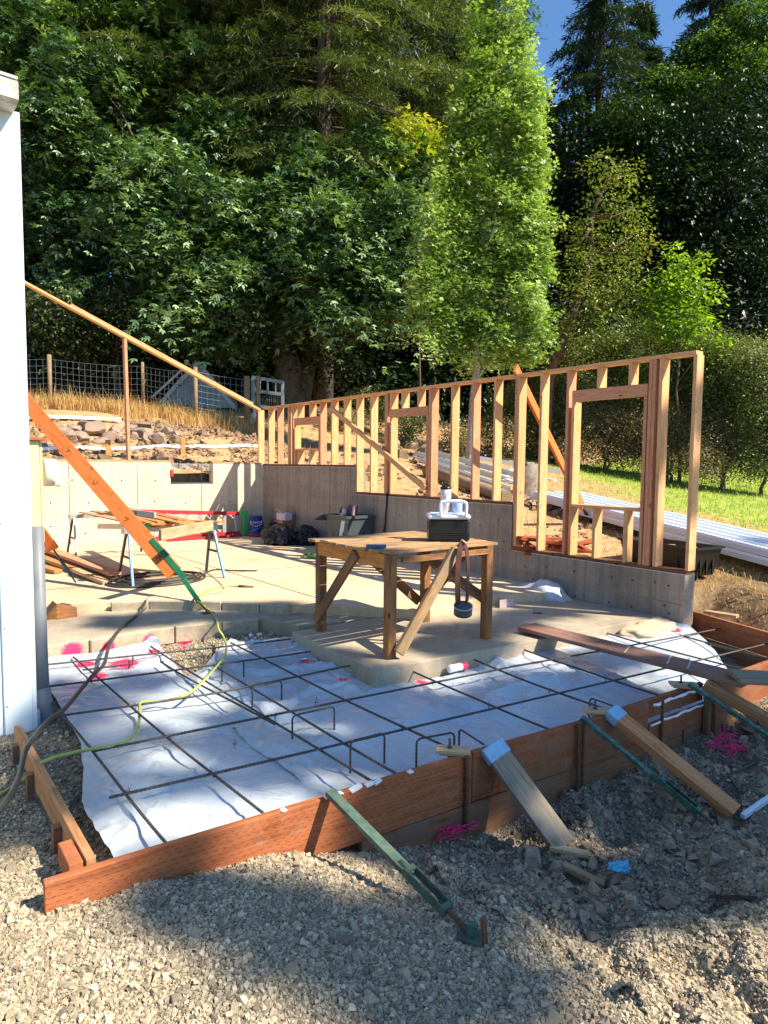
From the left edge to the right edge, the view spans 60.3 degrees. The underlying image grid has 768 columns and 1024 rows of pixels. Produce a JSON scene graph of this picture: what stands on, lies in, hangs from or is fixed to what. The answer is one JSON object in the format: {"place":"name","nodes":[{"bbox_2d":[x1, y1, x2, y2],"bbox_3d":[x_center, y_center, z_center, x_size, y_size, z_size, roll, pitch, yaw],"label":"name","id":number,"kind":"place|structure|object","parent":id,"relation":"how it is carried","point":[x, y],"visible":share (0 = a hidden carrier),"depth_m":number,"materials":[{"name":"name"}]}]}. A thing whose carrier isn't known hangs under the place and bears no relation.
{"place":"outdoors","nodes":[
{"label":"outdoors","id":0,"kind":"place"},
{"bbox_2d":[28,384,306,440],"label":"dry grass","id":1,"kind":"structure","parent":0,"point":[172,413],"depth_m":17.80,"materials":[{"name":"plant"}]},
{"bbox_2d":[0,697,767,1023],"bbox_3d":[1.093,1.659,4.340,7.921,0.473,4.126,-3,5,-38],"label":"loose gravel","id":2,"kind":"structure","parent":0,"point":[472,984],"depth_m":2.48,"materials":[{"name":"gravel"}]},
{"bbox_2d":[0,585,238,795],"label":"air hose","id":3,"kind":"object","parent":2,"relation":"on","point":[118,743],"visible":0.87,"depth_m":4.39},
{"bbox_2d":[0,633,767,1023],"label":"ground","id":4,"kind":"structure","parent":0,"point":[568,919],"depth_m":3.64,"materials":[{"name":"gravel"}]},
{"bbox_2d":[0,71,55,735],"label":"metal building","id":5,"kind":"structure","parent":4,"relation":"on","point":[26,700],"depth_m":4.27,"materials":[{"name":"white metal"}]},
{"bbox_2d":[11,725,95,872],"bbox_3d":[-1.752,1.466,3.373,0.102,0.201,1.720,-3,5,-38],"label":"side form","id":6,"kind":"object","parent":4,"relation":"on","point":[71,848],"visible":0.76,"depth_m":3.12,"materials":[{"name":"brown wood"}]},
{"bbox_2d":[0,597,148,812],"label":"thick hose","id":7,"kind":"object","parent":4,"relation":"on","point":[4,803],"visible":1,"depth_m":3.92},
{"bbox_2d":[43,461,262,545],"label":"concrete wall","id":8,"kind":"structure","parent":4,"relation":"on","point":[150,486],"depth_m":12.63,"materials":[{"name":"concrete"}]},
{"bbox_2d":[24,280,261,464],"bbox_3d":[-5.644,-2.793,11.731,7.630,3.844,0.150,-3,5,-38],"label":"raked frame","id":9,"kind":"object","parent":8,"relation":"on","point":[131,339],"visible":0.94,"depth_m":12.40,"materials":[{"name":"brown wood"}]},
{"bbox_2d":[170,464,208,483],"bbox_3d":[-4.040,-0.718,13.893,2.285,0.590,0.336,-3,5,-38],"label":"vent","id":10,"kind":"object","parent":8,"relation":"in","point":[180,478],"depth_m":13.75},
{"bbox_2d":[48,618,258,657],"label":"kerb blocks","id":11,"kind":"structure","parent":4,"relation":"on","point":[183,633],"depth_m":6.41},
{"bbox_2d":[26,630,284,913],"bbox_3d":[0.313,1.382,5.940,6.192,0.220,3.829,-3,5,-38],"label":"pit rubble","id":12,"kind":"object","parent":4,"relation":"on","point":[77,796],"visible":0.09,"depth_m":4.14,"materials":[{"name":"gravel"}]},
{"bbox_2d":[47,609,369,646],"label":"front walk","id":13,"kind":"structure","parent":4,"relation":"on","point":[88,626],"depth_m":6.71,"materials":[{"name":"concrete"}]},
{"bbox_2d":[28,393,214,614],"bbox_3d":[-3.814,-0.642,8.289,4.890,3.215,0.144,3,5,35],"label":"wall brace","id":14,"kind":"object","parent":13,"relation":"on","point":[154,550],"depth_m":7.94,"materials":[{"name":"wood"}]},
{"bbox_2d":[111,600,289,613],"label":"kerb blocks","id":15,"kind":"structure","parent":13,"relation":"on","point":[210,605],"depth_m":7.16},
{"bbox_2d":[45,536,563,618],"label":"floor slab","id":16,"kind":"structure","parent":4,"relation":"on","point":[360,593],"depth_m":8.33,"materials":[{"name":"concrete"}]},
{"bbox_2d":[45,552,115,579],"bbox_3d":[-4.481,0.733,9.295,2.847,0.045,0.220,6,7,44],"label":"loose board","id":17,"kind":"object","parent":16,"relation":"on","point":[52,559],"visible":0.38,"depth_m":9.15,"materials":[{"name":"orange wood"}]},
{"bbox_2d":[44,548,120,575],"bbox_3d":[-4.289,0.668,9.237,0.160,0.045,2.655,-3,7,-44],"label":"loose board","id":18,"kind":"object","parent":17,"relation":"on","point":[92,565],"visible":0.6,"depth_m":8.91,"materials":[{"name":"brown wood"}]},
{"bbox_2d":[117,523,225,585],"bbox_3d":[-2.723,0.523,8.483,1.220,0.693,0.641,-3,5,-38],"label":"sawhorse","id":19,"kind":"object","parent":16,"relation":"on","point":[126,533],"visible":0.71,"depth_m":8.34,"materials":[{"name":"metal"}]},
{"bbox_2d":[159,520,213,540],"bbox_3d":[-2.192,0.199,7.385,0.035,0.120,0.960,2,6,19],"label":"loose board","id":20,"kind":"object","parent":19,"relation":"on","point":[183,530],"visible":1,"depth_m":7.32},
{"bbox_2d":[139,509,248,541],"bbox_3d":[-3.841,0.217,12.826,2.734,0.642,0.258,-3,5,-38],"label":"ladder","id":21,"kind":"object","parent":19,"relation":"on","point":[236,532],"visible":0.69,"depth_m":13.22,"materials":[{"name":"metal"}]},
{"bbox_2d":[105,569,256,587],"bbox_3d":[-2.603,0.827,8.645,1.991,0.055,1.025,-3,5,-38],"label":"cord coil","id":22,"kind":"object","parent":16,"relation":"on","point":[140,583],"visible":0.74,"depth_m":8.19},
{"bbox_2d":[260,523,296,545],"bbox_3d":[-1.943,0.411,12.362,0.626,0.396,0.858,-3,5,-38],"label":"rubbish bag","id":23,"kind":"object","parent":16,"relation":"on","point":[280,534],"visible":0.92,"depth_m":12.12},
{"bbox_2d":[314,513,375,536],"bbox_3d":[-0.695,0.364,11.128,0.688,0.660,0.914,-3,5,-38],"label":"storage tote","id":24,"kind":"object","parent":16,"relation":"on","point":[339,524],"visible":0.58,"depth_m":10.87,"materials":[{"name":"plastic"}]},
{"bbox_2d":[518,580,571,601],"bbox_3d":[1.918,0.947,8.098,0.406,0.266,0.831,-3,5,-38],"label":"plastic bundle","id":25,"kind":"object","parent":16,"relation":"on","point":[553,591],"visible":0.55,"depth_m":7.88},
{"bbox_2d":[325,788,482,946],"bbox_3d":[0.050,1.513,2.877,0.943,0.278,0.119,4,6,43],"label":"steel brace","id":26,"kind":"object","parent":4,"relation":"on","point":[470,932],"visible":1,"depth_m":2.83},
{"bbox_2d":[43,660,767,913],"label":"form board wall","id":27,"kind":"structure","parent":4,"relation":"on","point":[402,809],"depth_m":3.52,"materials":[{"name":"brown wood"}]},
{"bbox_2d":[481,737,573,854],"bbox_3d":[0.786,1.560,3.664,0.522,0.486,0.164,4,5,41],"label":"wood kicker","id":28,"kind":"object","parent":27,"relation":"on","point":[541,815],"visible":0.99,"depth_m":3.64,"materials":[{"name":"wood"}]},
{"bbox_2d":[605,704,740,819],"bbox_3d":[1.751,1.514,4.070,0.809,0.467,0.123,5,6,44],"label":"wood kicker","id":29,"kind":"object","parent":27,"relation":"attached to","point":[727,806],"visible":1,"depth_m":4.03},
{"bbox_2d":[187,622,726,794],"bbox_3d":[0.927,1.358,6.005,5.091,0.326,3.546,-3,5,-38],"label":"plastic sheet","id":30,"kind":"object","parent":4,"relation":"on","point":[420,705],"visible":0.62,"depth_m":5.00,"materials":[{"name":"plastic"}]},
{"bbox_2d":[48,636,344,856],"bbox_3d":[-1.524,1.388,4.516,1.461,0.191,3.584,-3,5,-38],"label":"plastic sheet","id":31,"kind":"object","parent":30,"relation":"on","point":[170,812],"visible":0.81,"depth_m":3.87,"materials":[{"name":"plastic"}]},
{"bbox_2d":[52,702,166,842],"bbox_3d":[-1.714,1.381,3.859,0.029,0.027,2.575,-3,5,-38],"label":"rebar","id":32,"kind":"object","parent":31,"relation":"on","point":[146,819],"visible":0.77,"depth_m":3.46,"materials":[{"name":"metal"}]},
{"bbox_2d":[73,656,264,812],"bbox_3d":[-1.599,1.345,4.378,0.029,0.027,3.312,-3,5,-40],"label":"rebar","id":33,"kind":"object","parent":31,"relation":"on","point":[249,802],"visible":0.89,"depth_m":3.83,"materials":[{"name":"metal"}]},
{"bbox_2d":[150,646,371,780],"bbox_3d":[-1.070,1.325,4.720,0.028,0.027,3.303,-3,5,-39],"label":"rebar","id":34,"kind":"object","parent":31,"relation":"on","point":[295,735],"visible":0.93,"depth_m":4.24,"materials":[{"name":"metal"}]},
{"bbox_2d":[50,651,310,686],"bbox_3d":[-1.583,1.261,5.342,2.112,0.027,0.039,-2,5,-28],"label":"rebar","id":35,"kind":"object","parent":34,"relation":"on","point":[104,679],"visible":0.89,"depth_m":5.27,"materials":[{"name":"metal"}]},
{"bbox_2d":[62,665,349,715],"bbox_3d":[-1.174,1.300,4.844,2.132,0.027,0.073,-2,5,-32],"label":"rebar","id":36,"kind":"object","parent":34,"relation":"on","point":[154,702],"visible":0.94,"depth_m":4.72,"materials":[{"name":"metal"}]},
{"bbox_2d":[213,665,397,773],"bbox_3d":[-0.649,1.345,4.496,0.029,0.027,2.470,-3,5,-38],"label":"rebar","id":37,"kind":"object","parent":31,"relation":"on","point":[329,734],"visible":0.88,"depth_m":4.21,"materials":[{"name":"metal"}]},
{"bbox_2d":[230,642,444,744],"bbox_3d":[-0.469,1.314,4.956,0.029,0.027,3.048,-3,5,-39],"label":"rebar","id":38,"kind":"object","parent":30,"relation":"on","point":[367,710],"visible":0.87,"depth_m":4.72,"materials":[{"name":"metal"}]},
{"bbox_2d":[94,628,719,751],"bbox_3d":[0.869,1.285,5.315,5.912,0.027,0.101,-2,5,-30],"label":"rebar","id":39,"kind":"object","parent":30,"relation":"on","point":[245,720],"visible":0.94,"depth_m":4.70,"materials":[{"name":"metal"}]},
{"bbox_2d":[109,643,767,798],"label":"rebar","id":40,"kind":"object","parent":30,"relation":"on","point":[291,755],"visible":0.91,"depth_m":4.09,"materials":[{"name":"metal"}]},
{"bbox_2d":[292,599,659,687],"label":"patio slab","id":41,"kind":"structure","parent":4,"relation":"on","point":[438,645],"depth_m":6.12,"materials":[{"name":"concrete"}]},
{"bbox_2d":[308,531,497,659],"bbox_3d":[0.191,0.706,6.193,1.342,0.895,1.274,-3,5,-38],"label":"workbench","id":42,"kind":"object","parent":41,"relation":"on","point":[351,550],"visible":0.94,"depth_m":5.95,"materials":[{"name":"brown wood"}]},
{"bbox_2d":[426,500,470,541],"bbox_3d":[0.598,0.072,6.169,0.394,0.390,0.307,1,4,0],"label":"cooler","id":43,"kind":"object","parent":42,"relation":"on","point":[447,526],"visible":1,"depth_m":6.06,"materials":[{"name":"black plastic"}]},
{"bbox_2d":[454,539,472,618],"bbox_3d":[0.685,0.571,5.688,0.165,0.676,0.180,1,4,4],"label":"hanging reel","id":44,"kind":"object","parent":42,"relation":"hanging from","point":[462,609],"visible":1,"depth_m":5.66,"materials":[{"name":"metal"}]},
{"bbox_2d":[518,623,745,687],"bbox_3d":[2.026,1.176,5.615,0.270,0.051,2.028,-3,5,-40],"label":"plank","id":45,"kind":"object","parent":41,"relation":"on","point":[691,667],"visible":0.83,"depth_m":5.47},
{"bbox_2d":[727,669,767,685],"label":"plank","id":46,"kind":"object","parent":45,"relation":"on","point":[749,677],"visible":1,"depth_m":4.77,"materials":[{"name":"grey wood"}]},
{"bbox_2d":[618,617,676,637],"bbox_3d":[2.730,1.236,6.814,0.894,0.288,0.474,-2,5,-31],"label":"sand heap","id":47,"kind":"object","parent":41,"relation":"on","point":[655,627],"visible":0.66,"depth_m":6.65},
{"bbox_2d":[263,466,694,627],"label":"concrete wall","id":48,"kind":"structure","parent":4,"relation":"on","point":[306,495],"depth_m":8.98,"materials":[{"name":"concrete"}]},
{"bbox_2d":[258,350,703,574],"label":"stud wall","id":49,"kind":"structure","parent":48,"relation":"on","point":[654,392],"depth_m":8.36,"materials":[{"name":"wood"}]},
{"bbox_2d":[329,406,426,489],"bbox_3d":[-0.171,-1.117,10.931,0.040,0.085,2.928,-3,33,-38],"label":"wall brace","id":50,"kind":"object","parent":49,"relation":"attached to","point":[385,454],"depth_m":10.78,"materials":[{"name":"brown wood"}]},
{"bbox_2d":[513,364,587,514],"bbox_3d":[2.461,-0.929,9.555,0.052,2.097,2.533,4,5,39],"label":"wall brace","id":51,"kind":"object","parent":49,"relation":"attached to","point":[535,409],"depth_m":9.37,"materials":[{"name":"wood"}]},
{"bbox_2d":[421,716,767,940],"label":"dirt clods","id":52,"kind":"object","parent":4,"relation":"on","point":[534,853],"visible":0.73,"depth_m":3.46,"materials":[{"name":"soil"}]},
{"bbox_2d":[580,715,713,824],"bbox_3d":[1.546,1.520,3.938,0.790,0.438,0.049,4,5,38],"label":"steel brace","id":53,"kind":"object","parent":4,"relation":"on","point":[679,796],"visible":1,"depth_m":3.89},
{"bbox_2d":[702,685,721,734],"bbox_3d":[2.463,1.534,4.965,0.160,0.470,0.060,-3,5,-38],"label":"corner post","id":54,"kind":"object","parent":4,"relation":"on","point":[711,717],"visible":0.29,"depth_m":4.94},
{"bbox_2d":[687,682,767,738],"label":"steel brace","id":55,"kind":"object","parent":4,"relation":"on","point":[730,711],"visible":1,"depth_m":4.59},
{"bbox_2d":[692,610,767,666],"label":"side form","id":56,"kind":"object","parent":4,"relation":"on","point":[735,635],"visible":0.48,"depth_m":6.62,"materials":[{"name":"wood"}]},
{"bbox_2d":[702,679,767,726],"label":"wood kicker","id":57,"kind":"object","parent":4,"relation":"on","point":[738,703],"visible":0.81,"depth_m":4.77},
{"bbox_2d":[27,374,767,648],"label":"hillside","id":58,"kind":"structure","parent":0,"point":[704,599],"depth_m":15.21,"materials":[{"name":"soil"}]},
{"bbox_2d":[0,0,270,386],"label":"maple tree","id":59,"kind":"object","parent":58,"relation":"on","point":[138,13],"visible":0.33,"depth_m":25.50,"materials":[{"name":"green plant"}]},
{"bbox_2d":[27,354,259,428],"bbox_3d":[-7.387,-3.315,18.993,7.478,2.363,1.024,0,4,-3],"label":"wire fence","id":60,"kind":"object","parent":58,"relation":"on","point":[194,390],"visible":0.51,"depth_m":19.11,"materials":[{"name":"grey metal"}]},
{"bbox_2d":[24,0,276,384],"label":"fir tree","id":61,"kind":"object","parent":58,"relation":"on","point":[122,33],"visible":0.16,"depth_m":25.27,"materials":[{"name":"green plant"}]},
{"bbox_2d":[0,0,304,408],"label":"maple tree","id":62,"kind":"object","parent":58,"relation":"on","point":[68,131],"visible":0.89,"depth_m":22.19,"materials":[{"name":"green plant"}]},
{"bbox_2d":[25,243,295,400],"bbox_3d":[-7.935,-5.679,21.604,10.147,6.019,3.598,0,4,-5],"label":"hedge","id":63,"kind":"object","parent":58,"relation":"on","point":[75,327],"visible":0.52,"depth_m":21.20,"materials":[{"name":"green plant"}]},
{"bbox_2d":[29,418,308,470],"bbox_3d":[-5.828,-1.632,14.883,8.250,1.434,4.565,-3,5,-38],"label":"slope rubble","id":64,"kind":"object","parent":58,"relation":"on","point":[173,439],"visible":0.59,"depth_m":15.24,"materials":[{"name":"stone"}]},
{"bbox_2d":[42,444,257,450],"bbox_3d":[-5.183,-1.443,14.820,5.410,0.290,0.535,-3,6,-43],"label":"white pipe","id":65,"kind":"object","parent":64,"relation":"on","point":[91,448],"visible":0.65,"depth_m":15.19,"materials":[{"name":"plastic"}]},
{"bbox_2d":[152,361,237,409],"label":"frame coop","id":66,"kind":"structure","parent":58,"relation":"on","point":[185,380],"depth_m":21.98,"materials":[{"name":"grey paint"}]},
{"bbox_2d":[26,322,390,419],"bbox_3d":[-6.832,-4.633,23.485,14.110,4.448,4.517,0,4,-2],"label":"hedge","id":67,"kind":"object","parent":58,"relation":"on","point":[320,358],"visible":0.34,"depth_m":23.10,"materials":[{"name":"green plant"}]},
{"bbox_2d":[116,0,360,394],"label":"fir tree","id":68,"kind":"object","parent":58,"relation":"on","point":[233,102],"visible":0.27,"depth_m":25.36,"materials":[{"name":"green plant"}]},
{"bbox_2d":[251,375,283,422],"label":"lattice gate","id":69,"kind":"structure","parent":58,"relation":"on","point":[268,380],"depth_m":20.57,"materials":[{"name":"wood"}]},
{"bbox_2d":[220,244,316,417],"bbox_3d":[-3.924,-6.282,23.141,4.270,6.706,5.096,-3,5,-38],"label":"old tree","id":70,"kind":"object","parent":58,"relation":"on","point":[291,380],"visible":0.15,"depth_m":22.69,"materials":[{"name":"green plant"}]},
{"bbox_2d":[173,0,469,407],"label":"fir tree","id":71,"kind":"object","parent":58,"relation":"on","point":[327,59],"visible":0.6,"depth_m":25.03,"materials":[{"name":"green plant"}]},
{"bbox_2d":[231,115,465,413],"bbox_3d":[-1.471,-8.336,22.482,8.868,10.849,7.265,1,4,5],"label":"maple tree","id":72,"kind":"object","parent":58,"relation":"on","point":[337,201],"visible":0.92,"depth_m":21.50,"materials":[{"name":"green plant"}]},
{"bbox_2d":[342,381,403,432],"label":"shrub","id":73,"kind":"object","parent":58,"relation":"on","point":[381,410],"visible":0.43,"depth_m":22.88,"materials":[{"name":"green plant"}]},
{"bbox_2d":[22,0,767,387],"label":"woodland","id":74,"kind":"object","parent":58,"relation":"on","point":[36,262],"depth_m":44.87,"materials":[{"name":"green plant"}]},
{"bbox_2d":[25,284,767,457],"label":"undergrowth","id":75,"kind":"object","parent":58,"relation":"on","point":[404,375],"visible":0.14,"depth_m":28.43,"materials":[{"name":"green plant"}]},
{"bbox_2d":[286,0,510,385],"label":"fir tree","id":76,"kind":"object","parent":58,"relation":"on","point":[435,7],"visible":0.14,"depth_m":28.88,"materials":[{"name":"green plant"}]},
{"bbox_2d":[353,103,454,425],"bbox_3d":[0.503,-8.664,24.277,4.020,12.096,3.548,-3,5,-38],"label":"maple tree","id":77,"kind":"object","parent":58,"relation":"on","point":[413,133],"visible":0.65,"depth_m":23.51,"materials":[{"name":"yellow plant"}]},
{"bbox_2d":[395,406,425,447],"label":"shrub","id":78,"kind":"object","parent":58,"relation":"on","point":[411,430],"visible":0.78,"depth_m":20.77,"materials":[{"name":"green plant"}]},
{"bbox_2d":[205,422,636,543],"bbox_3d":[0.907,-1.252,16.150,6.823,2.362,13.553,-3,5,-38],"label":"slope debris","id":79,"kind":"object","parent":58,"relation":"on","point":[403,454],"visible":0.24,"depth_m":14.63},
{"bbox_2d":[438,413,490,457],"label":"shrub","id":80,"kind":"object","parent":58,"relation":"on","point":[462,437],"visible":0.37,"depth_m":19.32,"materials":[{"name":"brown plant"}]},
{"bbox_2d":[422,465,511,500],"bbox_3d":[1.582,-0.594,13.240,0.240,0.689,2.886,-2,5,-27],"label":"log","id":81,"kind":"object","parent":58,"relation":"on","point":[485,489],"visible":0.7,"depth_m":12.89,"materials":[{"name":"brown wood"}]},
{"bbox_2d":[383,0,562,309],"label":"fir tree","id":82,"kind":"object","parent":58,"relation":"on","point":[453,54],"visible":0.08,"depth_m":33.35,"materials":[{"name":"green plant"}]},
{"bbox_2d":[395,0,569,465],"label":"columnar tree","id":83,"kind":"object","parent":58,"relation":"on","point":[520,112],"visible":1,"depth_m":16.68,"materials":[{"name":"green plant"}]},
{"bbox_2d":[224,423,766,588],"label":"stubble","id":84,"kind":"object","parent":58,"relation":"on","point":[536,500],"visible":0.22,"depth_m":14.56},
{"bbox_2d":[464,409,533,460],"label":"shrub","id":85,"kind":"object","parent":58,"relation":"on","point":[485,432],"visible":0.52,"depth_m":19.84,"materials":[{"name":"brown plant"}]},
{"bbox_2d":[481,379,536,453],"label":"shrub","id":86,"kind":"object","parent":58,"relation":"on","point":[509,404],"visible":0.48,"depth_m":22.00,"materials":[{"name":"green plant"}]},
{"bbox_2d":[505,321,599,462],"bbox_3d":[5.440,-3.559,21.160,3.338,5.175,3.329,-3,5,-38],"label":"shrub","id":87,"kind":"object","parent":58,"relation":"on","point":[532,445],"visible":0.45,"depth_m":20.81,"materials":[{"name":"green plant"}]},
{"bbox_2d":[521,0,670,370],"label":"fir tree","id":88,"kind":"object","parent":58,"relation":"on","point":[598,20],"visible":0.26,"depth_m":37.71,"materials":[{"name":"green plant"}]},
{"bbox_2d":[557,318,652,468],"bbox_3d":[7.137,-3.628,21.457,3.915,5.332,3.235,-3,5,-38],"label":"shrub","id":89,"kind":"object","parent":58,"relation":"on","point":[613,375],"visible":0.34,"depth_m":21.13,"materials":[{"name":"green plant"}]},
{"bbox_2d":[539,143,671,463],"bbox_3d":[6.439,-6.101,19.720,4.163,9.898,3.127,-3,5,-38],"label":"madrone tree","id":90,"kind":"object","parent":58,"relation":"on","point":[571,320],"visible":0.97,"depth_m":19.75,"materials":[{"name":"green plant"}]},
{"bbox_2d":[548,388,674,474],"bbox_3d":[6.805,-2.272,20.108,3.719,3.049,3.010,1,4,6],"label":"shrub","id":91,"kind":"object","parent":58,"relation":"on","point":[601,431],"visible":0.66,"depth_m":19.84,"materials":[{"name":"green plant"}]},
{"bbox_2d":[485,453,767,531],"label":"lawn","id":92,"kind":"structure","parent":58,"relation":"on","point":[708,495],"depth_m":17.00,"materials":[{"name":"green plant"}]},
{"bbox_2d":[516,0,767,371],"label":"broadleaf tree","id":93,"kind":"object","parent":58,"relation":"on","point":[706,183],"visible":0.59,"depth_m":29.54,"materials":[{"name":"green plant"}]},
{"bbox_2d":[606,0,688,337],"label":"fir tree","id":94,"kind":"object","parent":58,"relation":"on","point":[652,52],"visible":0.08,"depth_m":40.79,"materials":[{"name":"green plant"}]},
{"bbox_2d":[561,507,767,565],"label":"roofing stack","id":95,"kind":"object","parent":58,"relation":"on","point":[747,556],"visible":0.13,"depth_m":8.66,"materials":[{"name":"white"}]},
{"bbox_2d":[529,491,767,556],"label":"roofing stack","id":96,"kind":"object","parent":95,"relation":"on","point":[742,539],"visible":0.43,"depth_m":9.09,"materials":[{"name":"white"}]},
{"bbox_2d":[607,311,722,479],"bbox_3d":[8.898,-3.489,20.474,4.059,5.762,3.765,-3,5,-38],"label":"shrub","id":97,"kind":"object","parent":58,"relation":"on","point":[652,348],"visible":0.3,"depth_m":20.24,"materials":[{"name":"green plant"}]},
{"bbox_2d":[610,394,726,485],"bbox_3d":[8.417,-2.059,19.185,3.622,3.210,3.160,-3,5,-38],"label":"shrub","id":98,"kind":"object","parent":58,"relation":"on","point":[672,441],"visible":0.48,"depth_m":19.07,"materials":[{"name":"green plant"}]},
{"bbox_2d":[617,537,725,575],"bbox_3d":[3.453,0.532,8.031,0.490,0.340,1.150,-2,5,-28],"label":"planter trough","id":99,"kind":"object","parent":58,"relation":"on","point":[706,557],"visible":0.55,"depth_m":7.66,"materials":[{"name":"black plastic"}]},
{"bbox_2d":[576,0,767,321],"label":"broadleaf tree","id":100,"kind":"object","parent":58,"relation":"on","point":[689,75],"visible":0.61,"depth_m":31.02,"materials":[{"name":"green plant"}]},
{"bbox_2d":[629,240,740,483],"bbox_3d":[8.751,-4.092,19.104,3.298,7.305,2.137,0,4,-8],"label":"young tree","id":101,"kind":"object","parent":58,"relation":"on","point":[667,328],"visible":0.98,"depth_m":18.93,"materials":[{"name":"green plant"}]},
{"bbox_2d":[667,403,760,491],"bbox_3d":[9.348,-1.653,18.334,2.930,2.970,3.342,2,4,22],"label":"shrub","id":102,"kind":"object","parent":58,"relation":"on","point":[719,449],"visible":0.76,"depth_m":18.12,"materials":[{"name":"green plant"}]},
{"bbox_2d":[661,0,767,321],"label":"fir tree","id":103,"kind":"object","parent":58,"relation":"on","point":[692,7],"visible":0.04,"depth_m":40.88,"materials":[{"name":"green plant"}]},
{"bbox_2d":[674,321,767,487],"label":"shrub","id":104,"kind":"object","parent":58,"relation":"on","point":[715,396],"visible":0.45,"depth_m":19.14,"materials":[{"name":"green plant"}]},
{"bbox_2d":[714,331,767,495],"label":"shrub","id":105,"kind":"object","parent":58,"relation":"on","point":[749,368],"visible":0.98,"depth_m":17.85,"materials":[{"name":"green plant"}]},
{"bbox_2d":[60,0,767,482],"label":"sky","id":106,"kind":"structure","parent":0,"point":[554,14],"materials":[{"name":"blue"}]},
{"bbox_3d":[-2.618,0.734,4.901,0.080,1.023,0.080,-3,5,-38],"label":"conduit","id":107,"kind":"object","parent":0,"visible":0},
{"bbox_2d":[29,437,46,541],"bbox_3d":[-2.649,-0.164,4.907,0.200,0.765,0.460,-3,5,-38],"label":"meter cabinet","id":108,"kind":"object","parent":107,"relation":"on","point":[36,484],"visible":0.27,"depth_m":4.76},
{"bbox_2d":[42,459,60,486],"bbox_3d":[-2.629,-0.312,5.226,0.123,0.220,0.225,-3,5,-38],"label":"electric meter","id":109,"kind":"object","parent":108,"relation":"attached to","point":[51,472],"visible":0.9,"depth_m":5.15,"materials":[{"name":"beige plastic"}]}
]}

